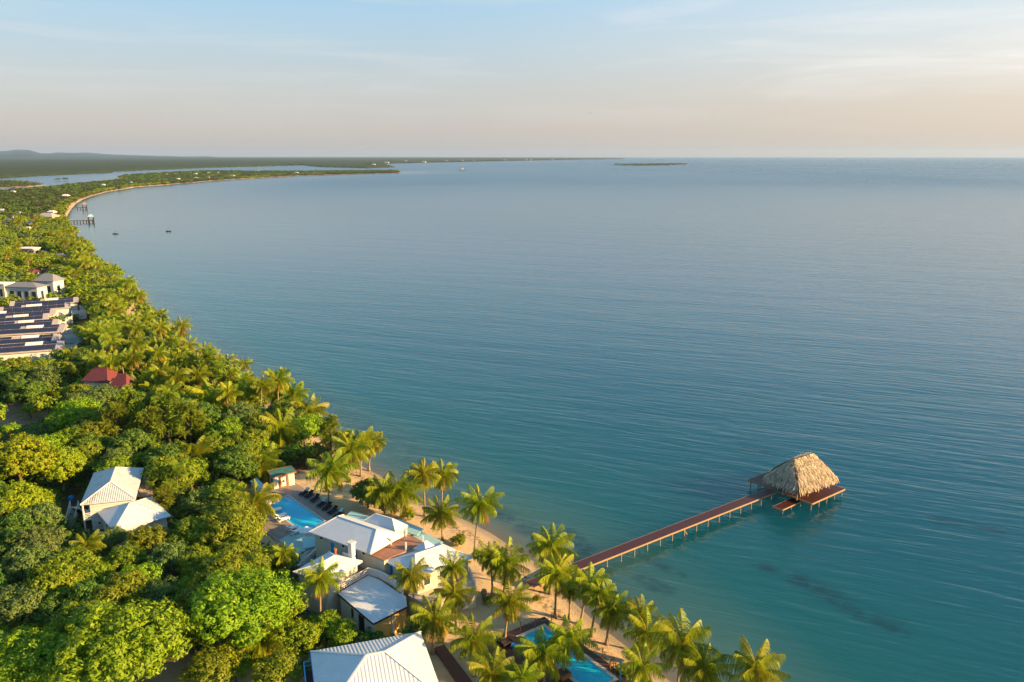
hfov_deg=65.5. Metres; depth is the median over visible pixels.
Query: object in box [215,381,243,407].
coconut palm
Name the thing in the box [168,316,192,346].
coconut palm
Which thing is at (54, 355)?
broadleaf tree
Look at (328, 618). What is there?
broadleaf tree
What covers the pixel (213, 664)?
broadleaf tree
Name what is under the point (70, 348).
broadleaf tree
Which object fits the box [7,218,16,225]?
coconut palm
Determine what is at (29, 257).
coconut palm
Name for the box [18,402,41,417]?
broadleaf tree
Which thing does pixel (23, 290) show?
house
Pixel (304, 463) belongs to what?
timber fence
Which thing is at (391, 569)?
door
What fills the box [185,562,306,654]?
broadleaf tree
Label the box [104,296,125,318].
coconut palm
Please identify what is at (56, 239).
coconut palm
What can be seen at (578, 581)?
coconut palm
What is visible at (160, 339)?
coconut palm
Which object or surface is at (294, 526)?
sun lounger
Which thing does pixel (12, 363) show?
broadleaf tree
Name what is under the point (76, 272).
coconut palm
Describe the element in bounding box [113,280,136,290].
coconut palm
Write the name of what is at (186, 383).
coconut palm
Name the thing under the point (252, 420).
broadleaf tree
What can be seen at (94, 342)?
coconut palm
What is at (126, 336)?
coconut palm
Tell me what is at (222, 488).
broadleaf tree
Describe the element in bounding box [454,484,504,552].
coconut palm
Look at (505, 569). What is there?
coconut palm
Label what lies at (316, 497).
sun lounger
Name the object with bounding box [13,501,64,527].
broadleaf tree
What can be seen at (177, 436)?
broadleaf tree
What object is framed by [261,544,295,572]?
broadleaf tree
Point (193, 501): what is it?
broadleaf tree
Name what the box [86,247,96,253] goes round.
coconut palm
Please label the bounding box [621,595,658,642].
coconut palm
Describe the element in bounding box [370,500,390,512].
broadleaf tree
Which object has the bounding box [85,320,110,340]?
coconut palm
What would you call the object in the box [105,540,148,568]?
broadleaf tree
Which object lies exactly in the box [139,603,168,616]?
broadleaf tree
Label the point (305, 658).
broadleaf tree
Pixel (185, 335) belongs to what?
broadleaf tree
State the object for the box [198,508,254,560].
broadleaf tree
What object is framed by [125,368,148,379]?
broadleaf tree
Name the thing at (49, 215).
house
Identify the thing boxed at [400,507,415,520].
shrub
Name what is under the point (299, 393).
coconut palm
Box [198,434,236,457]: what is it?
broadleaf tree
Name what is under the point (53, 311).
solar house
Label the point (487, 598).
shrub
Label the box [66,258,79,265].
coconut palm
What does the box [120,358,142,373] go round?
coconut palm
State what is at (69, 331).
solar house
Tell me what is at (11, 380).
broadleaf tree
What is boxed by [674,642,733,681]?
coconut palm
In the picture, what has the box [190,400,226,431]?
broadleaf tree
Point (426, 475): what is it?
coconut palm
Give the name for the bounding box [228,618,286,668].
coconut palm
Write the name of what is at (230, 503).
broadleaf tree
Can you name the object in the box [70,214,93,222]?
jetty
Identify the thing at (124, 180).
lagoon forest
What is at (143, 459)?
broadleaf tree
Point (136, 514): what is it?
hillside cottage
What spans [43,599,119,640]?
broadleaf tree
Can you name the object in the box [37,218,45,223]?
coconut palm
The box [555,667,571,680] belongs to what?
planter
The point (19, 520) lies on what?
broadleaf tree
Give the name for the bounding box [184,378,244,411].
coconut palm
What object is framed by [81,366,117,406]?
house
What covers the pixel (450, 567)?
coconut palm
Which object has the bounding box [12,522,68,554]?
broadleaf tree
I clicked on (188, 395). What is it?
broadleaf tree
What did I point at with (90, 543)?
coconut palm
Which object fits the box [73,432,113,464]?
broadleaf tree
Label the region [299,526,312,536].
parasol
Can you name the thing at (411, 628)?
broadleaf tree
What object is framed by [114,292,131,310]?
coconut palm
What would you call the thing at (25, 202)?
trees
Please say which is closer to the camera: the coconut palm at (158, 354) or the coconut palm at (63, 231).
the coconut palm at (158, 354)
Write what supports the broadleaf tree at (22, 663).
on the ground
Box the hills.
[0,150,221,157]
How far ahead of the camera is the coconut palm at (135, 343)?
198.66 m
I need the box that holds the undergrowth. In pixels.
[0,321,427,654]
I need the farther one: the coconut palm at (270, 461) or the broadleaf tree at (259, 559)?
the coconut palm at (270, 461)
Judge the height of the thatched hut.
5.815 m
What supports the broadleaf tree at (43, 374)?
on the ground
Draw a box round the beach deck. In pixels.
[483,617,631,681]
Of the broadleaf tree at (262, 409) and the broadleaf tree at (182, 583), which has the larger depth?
the broadleaf tree at (262, 409)
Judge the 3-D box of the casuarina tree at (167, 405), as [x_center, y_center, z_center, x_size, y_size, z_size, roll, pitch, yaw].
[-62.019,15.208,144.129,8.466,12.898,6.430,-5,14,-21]
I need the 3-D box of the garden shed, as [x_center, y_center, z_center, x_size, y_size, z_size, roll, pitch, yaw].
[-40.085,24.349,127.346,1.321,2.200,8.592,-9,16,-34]
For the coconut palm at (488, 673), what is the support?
on the ground
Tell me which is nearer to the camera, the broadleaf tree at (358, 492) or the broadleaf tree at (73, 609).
the broadleaf tree at (73, 609)
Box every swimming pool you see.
[271,495,325,528]
[517,623,618,681]
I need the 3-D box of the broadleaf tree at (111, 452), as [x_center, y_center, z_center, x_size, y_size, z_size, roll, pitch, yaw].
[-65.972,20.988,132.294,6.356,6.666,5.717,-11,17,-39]
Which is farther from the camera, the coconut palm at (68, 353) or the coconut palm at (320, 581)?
the coconut palm at (68, 353)
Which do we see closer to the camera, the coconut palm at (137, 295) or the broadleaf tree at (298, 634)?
the broadleaf tree at (298, 634)
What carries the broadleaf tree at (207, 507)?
on the ground
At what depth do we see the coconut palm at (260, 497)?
117.59 m
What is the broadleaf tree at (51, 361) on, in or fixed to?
on the ground
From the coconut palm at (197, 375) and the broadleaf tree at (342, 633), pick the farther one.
the coconut palm at (197, 375)
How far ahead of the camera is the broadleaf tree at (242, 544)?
102.96 m
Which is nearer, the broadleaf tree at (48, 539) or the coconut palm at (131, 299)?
the broadleaf tree at (48, 539)
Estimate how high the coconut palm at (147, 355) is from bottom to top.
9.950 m
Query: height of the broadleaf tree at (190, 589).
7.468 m
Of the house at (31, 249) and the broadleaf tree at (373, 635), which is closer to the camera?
the broadleaf tree at (373, 635)
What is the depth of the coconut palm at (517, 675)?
77.69 m
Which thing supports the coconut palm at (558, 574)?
on the ground
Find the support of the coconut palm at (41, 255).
on the ground
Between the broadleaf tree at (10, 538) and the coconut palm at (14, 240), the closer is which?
the broadleaf tree at (10, 538)
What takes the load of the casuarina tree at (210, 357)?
on the ground
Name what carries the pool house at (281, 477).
on the pool terrace at (276, 530)
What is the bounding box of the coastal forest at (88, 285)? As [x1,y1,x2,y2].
[0,214,170,327]
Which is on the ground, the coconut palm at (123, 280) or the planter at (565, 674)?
the coconut palm at (123, 280)
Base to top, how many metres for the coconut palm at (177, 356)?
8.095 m
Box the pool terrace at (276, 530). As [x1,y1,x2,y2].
[259,483,338,541]
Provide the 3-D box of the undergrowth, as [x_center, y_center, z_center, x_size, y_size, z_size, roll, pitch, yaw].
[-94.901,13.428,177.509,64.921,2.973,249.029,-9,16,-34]
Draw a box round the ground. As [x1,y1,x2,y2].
[0,159,669,681]
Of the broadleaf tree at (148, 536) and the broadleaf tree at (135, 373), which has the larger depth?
the broadleaf tree at (135, 373)
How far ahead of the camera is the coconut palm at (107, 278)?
311.68 m
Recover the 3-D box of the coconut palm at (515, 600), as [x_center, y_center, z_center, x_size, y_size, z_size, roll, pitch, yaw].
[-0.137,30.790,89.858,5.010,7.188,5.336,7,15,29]
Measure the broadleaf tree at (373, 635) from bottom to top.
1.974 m
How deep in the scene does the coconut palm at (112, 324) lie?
222.93 m
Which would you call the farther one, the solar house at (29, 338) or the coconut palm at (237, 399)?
the solar house at (29, 338)
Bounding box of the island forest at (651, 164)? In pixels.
[614,163,687,164]
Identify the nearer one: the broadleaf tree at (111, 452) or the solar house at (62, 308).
the broadleaf tree at (111, 452)
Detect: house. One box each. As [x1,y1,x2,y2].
[0,281,14,297]
[0,302,86,319]
[0,308,72,325]
[0,313,65,323]
[0,319,75,334]
[0,324,83,344]
[0,334,78,348]
[0,340,82,360]
[4,282,48,299]
[9,297,88,312]
[19,247,41,253]
[24,269,42,275]
[33,273,64,295]
[38,213,59,217]
[55,253,67,258]
[65,467,152,531]
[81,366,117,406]
[110,373,135,401]
[267,465,296,488]
[303,631,437,681]
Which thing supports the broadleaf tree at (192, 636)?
on the ground
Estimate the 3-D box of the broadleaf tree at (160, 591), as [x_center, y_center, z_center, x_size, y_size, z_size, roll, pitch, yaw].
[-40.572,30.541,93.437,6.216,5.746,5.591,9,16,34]
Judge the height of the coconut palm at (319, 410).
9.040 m
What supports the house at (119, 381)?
on the ground
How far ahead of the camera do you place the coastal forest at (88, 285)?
335.34 m
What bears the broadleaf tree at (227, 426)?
on the ground
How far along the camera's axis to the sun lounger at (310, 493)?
128.53 m
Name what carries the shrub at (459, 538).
on the ground
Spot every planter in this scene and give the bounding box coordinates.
[497,636,512,647]
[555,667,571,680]
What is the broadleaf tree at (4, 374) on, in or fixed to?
on the ground
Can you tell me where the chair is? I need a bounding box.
[609,661,616,671]
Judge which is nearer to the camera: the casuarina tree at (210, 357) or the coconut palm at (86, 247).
the casuarina tree at (210, 357)
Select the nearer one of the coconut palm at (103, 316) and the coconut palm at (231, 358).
the coconut palm at (231, 358)
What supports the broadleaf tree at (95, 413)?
on the ground
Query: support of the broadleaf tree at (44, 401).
on the ground
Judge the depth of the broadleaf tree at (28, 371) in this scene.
177.82 m
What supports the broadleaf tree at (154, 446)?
on the ground
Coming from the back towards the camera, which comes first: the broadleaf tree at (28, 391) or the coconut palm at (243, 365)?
the coconut palm at (243, 365)
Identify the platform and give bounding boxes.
[748,473,844,509]
[772,498,801,512]
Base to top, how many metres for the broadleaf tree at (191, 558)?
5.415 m
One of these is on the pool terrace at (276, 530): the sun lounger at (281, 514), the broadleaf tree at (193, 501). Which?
the sun lounger at (281, 514)
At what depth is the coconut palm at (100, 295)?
273.62 m
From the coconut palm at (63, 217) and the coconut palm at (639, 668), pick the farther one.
the coconut palm at (63, 217)
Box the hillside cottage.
[97,497,170,544]
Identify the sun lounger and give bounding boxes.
[273,512,286,519]
[277,516,289,521]
[285,524,298,531]
[289,528,300,534]
[299,489,309,496]
[304,489,314,497]
[309,493,319,502]
[316,500,326,507]
[322,501,332,510]
[327,505,338,513]
[333,509,344,516]
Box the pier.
[526,488,775,588]
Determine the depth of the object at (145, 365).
182.89 m
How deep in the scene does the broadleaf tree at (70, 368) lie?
182.00 m
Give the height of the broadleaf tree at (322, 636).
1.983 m
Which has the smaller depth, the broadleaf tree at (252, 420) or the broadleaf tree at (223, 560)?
the broadleaf tree at (223, 560)
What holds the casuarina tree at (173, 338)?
on the ground
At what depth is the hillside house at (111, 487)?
118.97 m
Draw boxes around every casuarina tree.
[99,399,135,437]
[114,385,146,430]
[131,404,168,441]
[145,389,187,441]
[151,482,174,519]
[162,460,193,507]
[165,334,182,347]
[168,400,210,442]
[177,351,200,371]
[193,346,226,386]
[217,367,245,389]
[317,414,342,456]
[333,429,350,458]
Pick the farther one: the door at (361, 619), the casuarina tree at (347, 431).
the casuarina tree at (347, 431)
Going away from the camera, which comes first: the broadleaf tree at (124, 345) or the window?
the window
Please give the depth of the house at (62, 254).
411.39 m
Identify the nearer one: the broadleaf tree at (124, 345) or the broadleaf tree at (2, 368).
the broadleaf tree at (2, 368)
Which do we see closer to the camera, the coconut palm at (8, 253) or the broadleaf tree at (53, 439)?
the broadleaf tree at (53, 439)
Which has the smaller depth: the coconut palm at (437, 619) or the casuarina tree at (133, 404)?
the coconut palm at (437, 619)
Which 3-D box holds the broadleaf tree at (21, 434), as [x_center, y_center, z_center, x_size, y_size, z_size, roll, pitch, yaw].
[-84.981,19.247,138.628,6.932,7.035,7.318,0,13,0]
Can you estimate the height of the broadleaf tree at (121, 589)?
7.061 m
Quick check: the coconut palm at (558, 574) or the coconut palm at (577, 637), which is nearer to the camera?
the coconut palm at (577, 637)
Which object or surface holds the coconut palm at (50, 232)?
on the ground
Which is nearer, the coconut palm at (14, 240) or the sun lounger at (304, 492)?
the sun lounger at (304, 492)
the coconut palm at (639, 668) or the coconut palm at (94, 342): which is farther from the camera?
the coconut palm at (94, 342)
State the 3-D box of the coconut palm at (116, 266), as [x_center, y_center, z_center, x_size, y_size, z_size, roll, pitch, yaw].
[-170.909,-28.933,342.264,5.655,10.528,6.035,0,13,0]
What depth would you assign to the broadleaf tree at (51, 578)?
92.96 m
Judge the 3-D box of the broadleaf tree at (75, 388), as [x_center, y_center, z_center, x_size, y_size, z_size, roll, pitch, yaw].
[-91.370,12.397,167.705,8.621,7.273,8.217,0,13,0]
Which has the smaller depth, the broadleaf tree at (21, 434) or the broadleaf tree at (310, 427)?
the broadleaf tree at (21, 434)
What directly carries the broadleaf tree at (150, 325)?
on the ground
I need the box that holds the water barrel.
[68,495,73,501]
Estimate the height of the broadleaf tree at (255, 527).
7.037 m
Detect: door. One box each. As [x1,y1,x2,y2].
[330,541,334,552]
[358,614,364,632]
[389,565,393,574]
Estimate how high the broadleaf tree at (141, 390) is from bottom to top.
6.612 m
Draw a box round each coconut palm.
[0,232,8,239]
[0,249,13,260]
[0,250,11,260]
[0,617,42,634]
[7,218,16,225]
[8,237,20,244]
[9,241,22,250]
[13,219,22,225]
[16,253,30,261]
[22,252,34,265]
[23,228,33,234]
[24,236,35,246]
[29,222,39,229]
[32,228,43,233]
[33,213,42,218]
[33,253,46,259]
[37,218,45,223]
[45,228,56,235]
[49,235,61,242]
[52,229,63,237]
[56,228,67,235]
[57,347,82,361]
[58,238,69,247]
[59,215,68,221]
[59,265,73,273]
[66,227,76,234]
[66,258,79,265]
[68,238,78,245]
[68,529,106,556]
[69,267,83,279]
[73,249,85,260]
[77,256,93,267]
[77,326,97,346]
[81,242,94,251]
[82,349,105,367]
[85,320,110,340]
[85,339,104,350]
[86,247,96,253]
[92,259,104,272]
[94,293,103,300]
[94,325,122,344]
[97,265,111,274]
[97,312,116,320]
[98,350,124,372]
[99,287,116,302]
[99,331,125,352]
[102,275,116,282]
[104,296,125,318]
[104,304,125,316]
[104,318,125,338]
[105,262,120,268]
[110,348,132,372]
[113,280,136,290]
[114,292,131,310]
[116,276,136,290]
[116,317,137,338]
[116,350,145,375]
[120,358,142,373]
[121,311,139,322]
[121,328,133,339]
[121,334,149,352]
[124,320,149,336]
[128,292,144,314]
[128,373,153,388]
[129,287,148,302]
[133,309,156,325]
[134,298,150,308]
[138,378,164,391]
[140,344,168,361]
[142,335,165,346]
[143,344,170,361]
[145,360,174,385]
[148,317,171,336]
[151,308,169,317]
[151,380,185,399]
[156,359,178,368]
[160,366,190,386]
[162,331,185,345]
[163,435,218,467]
[164,349,190,364]
[166,377,196,394]
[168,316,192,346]
[179,334,201,352]
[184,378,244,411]
[187,365,212,387]
[191,341,217,355]
[212,367,240,384]
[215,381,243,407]
[218,353,239,365]
[221,386,249,408]
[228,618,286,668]
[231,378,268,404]
[231,479,281,524]
[235,357,254,372]
[235,370,257,385]
[242,442,285,482]
[249,375,278,403]
[255,406,307,455]
[259,379,290,407]
[260,367,295,399]
[269,541,298,580]
[274,381,309,402]
[291,393,329,439]
[297,556,345,613]
[305,449,358,502]
[327,430,372,482]
[342,426,381,476]
[362,473,402,515]
[363,431,387,470]
[371,469,429,519]
[388,557,431,630]
[406,457,440,516]
[407,594,466,654]
[420,494,460,541]
[428,458,458,501]
[429,575,478,634]
[434,549,470,620]
[447,612,502,676]
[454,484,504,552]
[467,646,521,681]
[473,540,508,593]
[481,536,530,593]
[487,580,532,637]
[500,659,544,681]
[513,626,571,681]
[526,522,578,594]
[533,553,581,617]
[543,614,597,669]
[560,585,580,620]
[566,562,611,625]
[581,579,618,637]
[588,590,632,645]
[616,641,671,681]
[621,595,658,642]
[623,606,673,659]
[647,608,718,681]
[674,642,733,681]
[720,635,790,681]
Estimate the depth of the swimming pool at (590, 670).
85.58 m
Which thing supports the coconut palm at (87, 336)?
on the ground
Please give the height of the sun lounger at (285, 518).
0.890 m
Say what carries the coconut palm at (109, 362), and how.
on the ground
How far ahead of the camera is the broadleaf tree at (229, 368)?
185.53 m
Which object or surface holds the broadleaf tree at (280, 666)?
on the ground
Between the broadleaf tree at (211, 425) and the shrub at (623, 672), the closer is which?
the shrub at (623, 672)
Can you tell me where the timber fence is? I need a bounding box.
[288,456,320,469]
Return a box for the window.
[423,573,430,585]
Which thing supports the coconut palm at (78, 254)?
on the ground
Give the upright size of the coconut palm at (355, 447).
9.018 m
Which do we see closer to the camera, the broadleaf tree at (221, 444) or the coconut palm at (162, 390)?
the broadleaf tree at (221, 444)
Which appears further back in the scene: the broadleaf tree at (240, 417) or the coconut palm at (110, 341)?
the coconut palm at (110, 341)
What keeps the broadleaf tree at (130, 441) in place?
on the ground
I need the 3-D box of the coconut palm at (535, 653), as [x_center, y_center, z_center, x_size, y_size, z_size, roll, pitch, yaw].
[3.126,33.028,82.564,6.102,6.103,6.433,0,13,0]
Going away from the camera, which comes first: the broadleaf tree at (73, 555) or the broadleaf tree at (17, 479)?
the broadleaf tree at (73, 555)
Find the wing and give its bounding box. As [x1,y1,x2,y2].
[337,575,406,639]
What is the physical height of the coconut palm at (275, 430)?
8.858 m
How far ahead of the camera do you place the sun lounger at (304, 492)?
129.02 m
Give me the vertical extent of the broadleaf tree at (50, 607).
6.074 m
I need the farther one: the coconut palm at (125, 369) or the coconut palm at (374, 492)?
the coconut palm at (125, 369)
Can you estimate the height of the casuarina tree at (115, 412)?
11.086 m
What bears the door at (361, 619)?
in the wing
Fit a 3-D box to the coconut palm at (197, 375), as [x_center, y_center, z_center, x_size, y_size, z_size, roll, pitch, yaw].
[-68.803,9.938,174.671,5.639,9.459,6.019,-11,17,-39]
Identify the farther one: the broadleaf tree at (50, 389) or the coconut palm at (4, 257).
the coconut palm at (4, 257)
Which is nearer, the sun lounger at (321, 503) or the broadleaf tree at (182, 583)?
the broadleaf tree at (182, 583)
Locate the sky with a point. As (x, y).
(187, 78)
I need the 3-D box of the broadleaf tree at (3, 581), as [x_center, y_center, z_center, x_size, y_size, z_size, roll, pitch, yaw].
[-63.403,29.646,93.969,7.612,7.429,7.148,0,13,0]
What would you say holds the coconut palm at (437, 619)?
on the ground
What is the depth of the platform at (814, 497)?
130.37 m
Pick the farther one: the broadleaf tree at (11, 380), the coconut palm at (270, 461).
the broadleaf tree at (11, 380)
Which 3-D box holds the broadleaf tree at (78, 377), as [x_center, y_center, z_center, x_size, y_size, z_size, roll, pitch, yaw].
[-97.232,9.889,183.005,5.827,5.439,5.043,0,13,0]
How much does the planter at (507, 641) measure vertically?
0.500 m
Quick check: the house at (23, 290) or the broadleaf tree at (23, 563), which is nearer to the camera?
the broadleaf tree at (23, 563)
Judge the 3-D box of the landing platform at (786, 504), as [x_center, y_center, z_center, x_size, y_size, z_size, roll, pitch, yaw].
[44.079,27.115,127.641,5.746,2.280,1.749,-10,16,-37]
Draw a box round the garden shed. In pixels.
[250,477,271,505]
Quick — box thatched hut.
[761,452,839,499]
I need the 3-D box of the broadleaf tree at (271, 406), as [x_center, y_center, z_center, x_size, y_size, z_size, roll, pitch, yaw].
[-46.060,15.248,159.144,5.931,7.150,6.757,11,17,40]
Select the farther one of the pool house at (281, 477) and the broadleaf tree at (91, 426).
the broadleaf tree at (91, 426)
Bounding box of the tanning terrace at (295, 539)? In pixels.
[279,532,305,554]
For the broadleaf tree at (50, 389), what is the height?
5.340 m
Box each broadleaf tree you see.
[0,357,31,370]
[0,365,9,381]
[0,365,35,399]
[0,371,20,398]
[0,403,7,419]
[0,421,21,438]
[0,435,57,480]
[0,441,10,479]
[0,478,55,517]
[0,495,10,517]
[0,508,47,539]
[0,526,32,552]
[0,541,13,572]
[0,543,63,586]
[0,568,10,591]
[0,581,46,626]
[0,623,82,681]
[0,626,25,653]
[1,445,29,481]
[2,378,50,402]
[5,364,37,377]
[5,432,35,442]
[10,624,37,646]
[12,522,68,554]
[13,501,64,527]
[18,364,65,386]
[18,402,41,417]
[23,560,90,602]
[24,358,50,366]
[26,392,62,414]
[27,360,52,367]
[29,445,87,488]
[32,584,78,630]
[37,356,55,364]
[37,432,69,448]
[38,416,57,432]
[38,546,101,587]
[40,595,199,681]
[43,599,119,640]
[44,408,62,429]
[45,399,91,433]
[46,380,70,395]
[48,346,73,356]
[49,348,75,360]
[51,360,86,379]
[54,395,101,413]
[55,424,85,446]
[57,383,95,402]
[57,392,90,404]
[61,576,121,615]
[62,405,107,428]
[65,439,104,477]
[69,321,97,344]
[70,348,101,361]
[72,348,97,369]
[72,368,88,377]
[72,378,83,384]
[73,371,89,381]
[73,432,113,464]
[75,419,111,439]
[76,327,97,345]
[76,560,115,582]
[79,383,120,406]
[83,345,118,353]
[84,353,107,372]
[85,567,150,608]
[91,454,136,471]
[92,447,134,468]
[94,524,127,550]
[103,428,156,454]
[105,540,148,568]
[111,560,163,589]
[114,341,128,349]
[119,448,142,467]
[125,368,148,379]
[125,523,171,555]
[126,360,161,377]
[133,382,153,400]
[137,441,168,465]
[137,452,155,468]
[139,336,159,344]
[139,454,199,499]
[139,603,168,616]
[140,342,171,349]
[140,399,153,408]
[140,441,193,469]
[141,384,185,405]
[142,319,162,332]
[142,330,164,337]
[142,574,179,607]
[146,540,193,575]
[157,396,197,429]
[162,331,188,342]
[163,420,192,439]
[165,343,191,357]
[166,512,210,546]
[167,575,201,603]
[175,543,215,577]
[175,575,238,630]
[177,486,214,513]
[177,643,241,681]
[179,457,209,489]
[180,392,210,402]
[180,615,213,656]
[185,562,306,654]
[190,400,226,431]
[190,549,263,584]
[194,550,220,576]
[196,499,222,515]
[198,416,221,436]
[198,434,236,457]
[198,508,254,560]
[201,492,268,523]
[202,477,246,501]
[203,416,247,438]
[211,356,239,378]
[211,530,261,559]
[212,443,260,482]
[213,366,245,376]
[217,400,260,422]
[222,650,252,681]
[225,514,266,553]
[228,428,269,449]
[229,440,264,462]
[232,413,249,425]
[236,400,260,409]
[239,548,272,576]
[241,393,267,407]
[241,410,276,433]
[247,647,305,681]
[255,405,267,413]
[261,440,278,453]
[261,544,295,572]
[264,617,323,657]
[266,398,286,412]
[270,400,307,418]
[273,407,305,423]
[282,438,317,465]
[283,409,316,444]
[284,412,327,445]
[284,580,309,622]
[288,653,311,675]
[308,609,341,630]
[309,440,334,459]
[317,628,330,645]
[325,617,361,646]
[349,478,377,507]
[361,626,384,641]
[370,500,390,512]
[400,614,424,634]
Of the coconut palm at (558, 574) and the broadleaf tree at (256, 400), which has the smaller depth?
the coconut palm at (558, 574)
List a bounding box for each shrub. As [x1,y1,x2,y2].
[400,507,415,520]
[448,532,465,546]
[482,595,490,603]
[532,594,541,600]
[614,664,631,679]
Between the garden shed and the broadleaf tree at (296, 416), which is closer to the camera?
the garden shed
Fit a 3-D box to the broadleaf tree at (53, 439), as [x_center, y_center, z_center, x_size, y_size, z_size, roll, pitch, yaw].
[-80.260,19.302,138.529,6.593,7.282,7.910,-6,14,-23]
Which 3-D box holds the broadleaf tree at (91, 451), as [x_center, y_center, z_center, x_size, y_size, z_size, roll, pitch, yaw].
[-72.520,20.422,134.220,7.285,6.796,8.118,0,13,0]
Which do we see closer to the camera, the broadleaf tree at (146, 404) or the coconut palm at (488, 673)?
the coconut palm at (488, 673)
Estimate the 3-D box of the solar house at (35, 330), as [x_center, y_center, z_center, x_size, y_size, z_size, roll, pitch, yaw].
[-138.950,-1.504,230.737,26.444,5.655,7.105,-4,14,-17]
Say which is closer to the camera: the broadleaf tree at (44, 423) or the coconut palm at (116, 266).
the broadleaf tree at (44, 423)
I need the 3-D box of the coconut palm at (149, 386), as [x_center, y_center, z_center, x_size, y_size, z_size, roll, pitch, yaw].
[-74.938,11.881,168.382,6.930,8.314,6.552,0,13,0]
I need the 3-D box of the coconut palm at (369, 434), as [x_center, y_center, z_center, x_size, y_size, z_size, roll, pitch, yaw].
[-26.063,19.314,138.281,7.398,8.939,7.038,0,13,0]
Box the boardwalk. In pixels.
[434,644,471,681]
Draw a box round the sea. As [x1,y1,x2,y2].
[0,157,1023,681]
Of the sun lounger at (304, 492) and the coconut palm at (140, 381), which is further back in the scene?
the coconut palm at (140, 381)
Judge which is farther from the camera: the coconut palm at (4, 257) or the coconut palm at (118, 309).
the coconut palm at (4, 257)
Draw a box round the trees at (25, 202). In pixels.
[0,188,104,219]
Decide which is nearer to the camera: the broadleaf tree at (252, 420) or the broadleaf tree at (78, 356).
the broadleaf tree at (252, 420)
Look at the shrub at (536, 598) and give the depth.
99.60 m
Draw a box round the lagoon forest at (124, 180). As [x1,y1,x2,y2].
[0,169,400,190]
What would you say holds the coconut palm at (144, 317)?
on the ground
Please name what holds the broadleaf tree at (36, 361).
on the ground
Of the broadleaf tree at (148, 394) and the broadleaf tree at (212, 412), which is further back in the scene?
the broadleaf tree at (148, 394)
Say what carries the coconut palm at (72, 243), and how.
on the ground
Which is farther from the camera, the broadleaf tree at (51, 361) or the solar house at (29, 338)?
the solar house at (29, 338)
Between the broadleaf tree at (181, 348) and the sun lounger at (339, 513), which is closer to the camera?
the sun lounger at (339, 513)
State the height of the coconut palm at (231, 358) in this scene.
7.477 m
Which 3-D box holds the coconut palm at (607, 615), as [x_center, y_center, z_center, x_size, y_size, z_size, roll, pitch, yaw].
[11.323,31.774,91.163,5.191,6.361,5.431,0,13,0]
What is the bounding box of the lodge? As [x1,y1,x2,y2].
[293,511,476,614]
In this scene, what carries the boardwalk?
on the ground
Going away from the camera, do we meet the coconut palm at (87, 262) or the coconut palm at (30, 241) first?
the coconut palm at (87, 262)
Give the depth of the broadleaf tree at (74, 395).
162.11 m
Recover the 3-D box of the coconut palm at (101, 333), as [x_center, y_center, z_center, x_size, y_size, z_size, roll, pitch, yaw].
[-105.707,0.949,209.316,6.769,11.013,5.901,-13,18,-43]
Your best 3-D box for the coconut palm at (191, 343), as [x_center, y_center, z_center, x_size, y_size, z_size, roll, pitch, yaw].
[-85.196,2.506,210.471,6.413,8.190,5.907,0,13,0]
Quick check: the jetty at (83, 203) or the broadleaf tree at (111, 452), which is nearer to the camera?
the broadleaf tree at (111, 452)
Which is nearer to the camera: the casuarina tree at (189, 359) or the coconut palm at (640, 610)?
the coconut palm at (640, 610)
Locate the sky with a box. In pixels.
[0,0,1023,157]
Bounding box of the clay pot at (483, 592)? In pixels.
[481,588,486,596]
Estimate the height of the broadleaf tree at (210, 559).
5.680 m
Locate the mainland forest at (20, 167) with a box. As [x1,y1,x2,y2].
[0,157,623,178]
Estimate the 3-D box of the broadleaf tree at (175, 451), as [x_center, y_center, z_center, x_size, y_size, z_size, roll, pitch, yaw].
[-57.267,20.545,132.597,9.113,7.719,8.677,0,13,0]
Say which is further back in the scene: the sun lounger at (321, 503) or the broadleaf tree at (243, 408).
the broadleaf tree at (243, 408)
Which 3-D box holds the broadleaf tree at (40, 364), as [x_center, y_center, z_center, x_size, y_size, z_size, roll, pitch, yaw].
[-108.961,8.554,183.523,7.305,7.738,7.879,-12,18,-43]
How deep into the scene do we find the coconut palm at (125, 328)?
213.45 m
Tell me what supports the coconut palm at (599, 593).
on the ground
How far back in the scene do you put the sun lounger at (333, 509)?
122.74 m
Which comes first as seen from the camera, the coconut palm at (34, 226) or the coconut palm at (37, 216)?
the coconut palm at (34, 226)
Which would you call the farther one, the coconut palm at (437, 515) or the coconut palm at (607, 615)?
the coconut palm at (437, 515)
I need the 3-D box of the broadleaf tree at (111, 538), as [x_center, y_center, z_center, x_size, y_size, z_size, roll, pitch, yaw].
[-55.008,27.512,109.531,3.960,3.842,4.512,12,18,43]
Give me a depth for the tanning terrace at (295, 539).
113.79 m
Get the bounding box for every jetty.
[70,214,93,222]
[76,202,86,208]
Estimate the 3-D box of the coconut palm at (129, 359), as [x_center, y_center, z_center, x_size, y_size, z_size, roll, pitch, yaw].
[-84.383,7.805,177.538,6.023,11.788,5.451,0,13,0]
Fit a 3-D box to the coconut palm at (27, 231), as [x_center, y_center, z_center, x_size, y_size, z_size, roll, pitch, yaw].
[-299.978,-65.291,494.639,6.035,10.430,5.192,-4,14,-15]
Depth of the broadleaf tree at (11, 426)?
149.07 m
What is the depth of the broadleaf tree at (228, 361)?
187.93 m

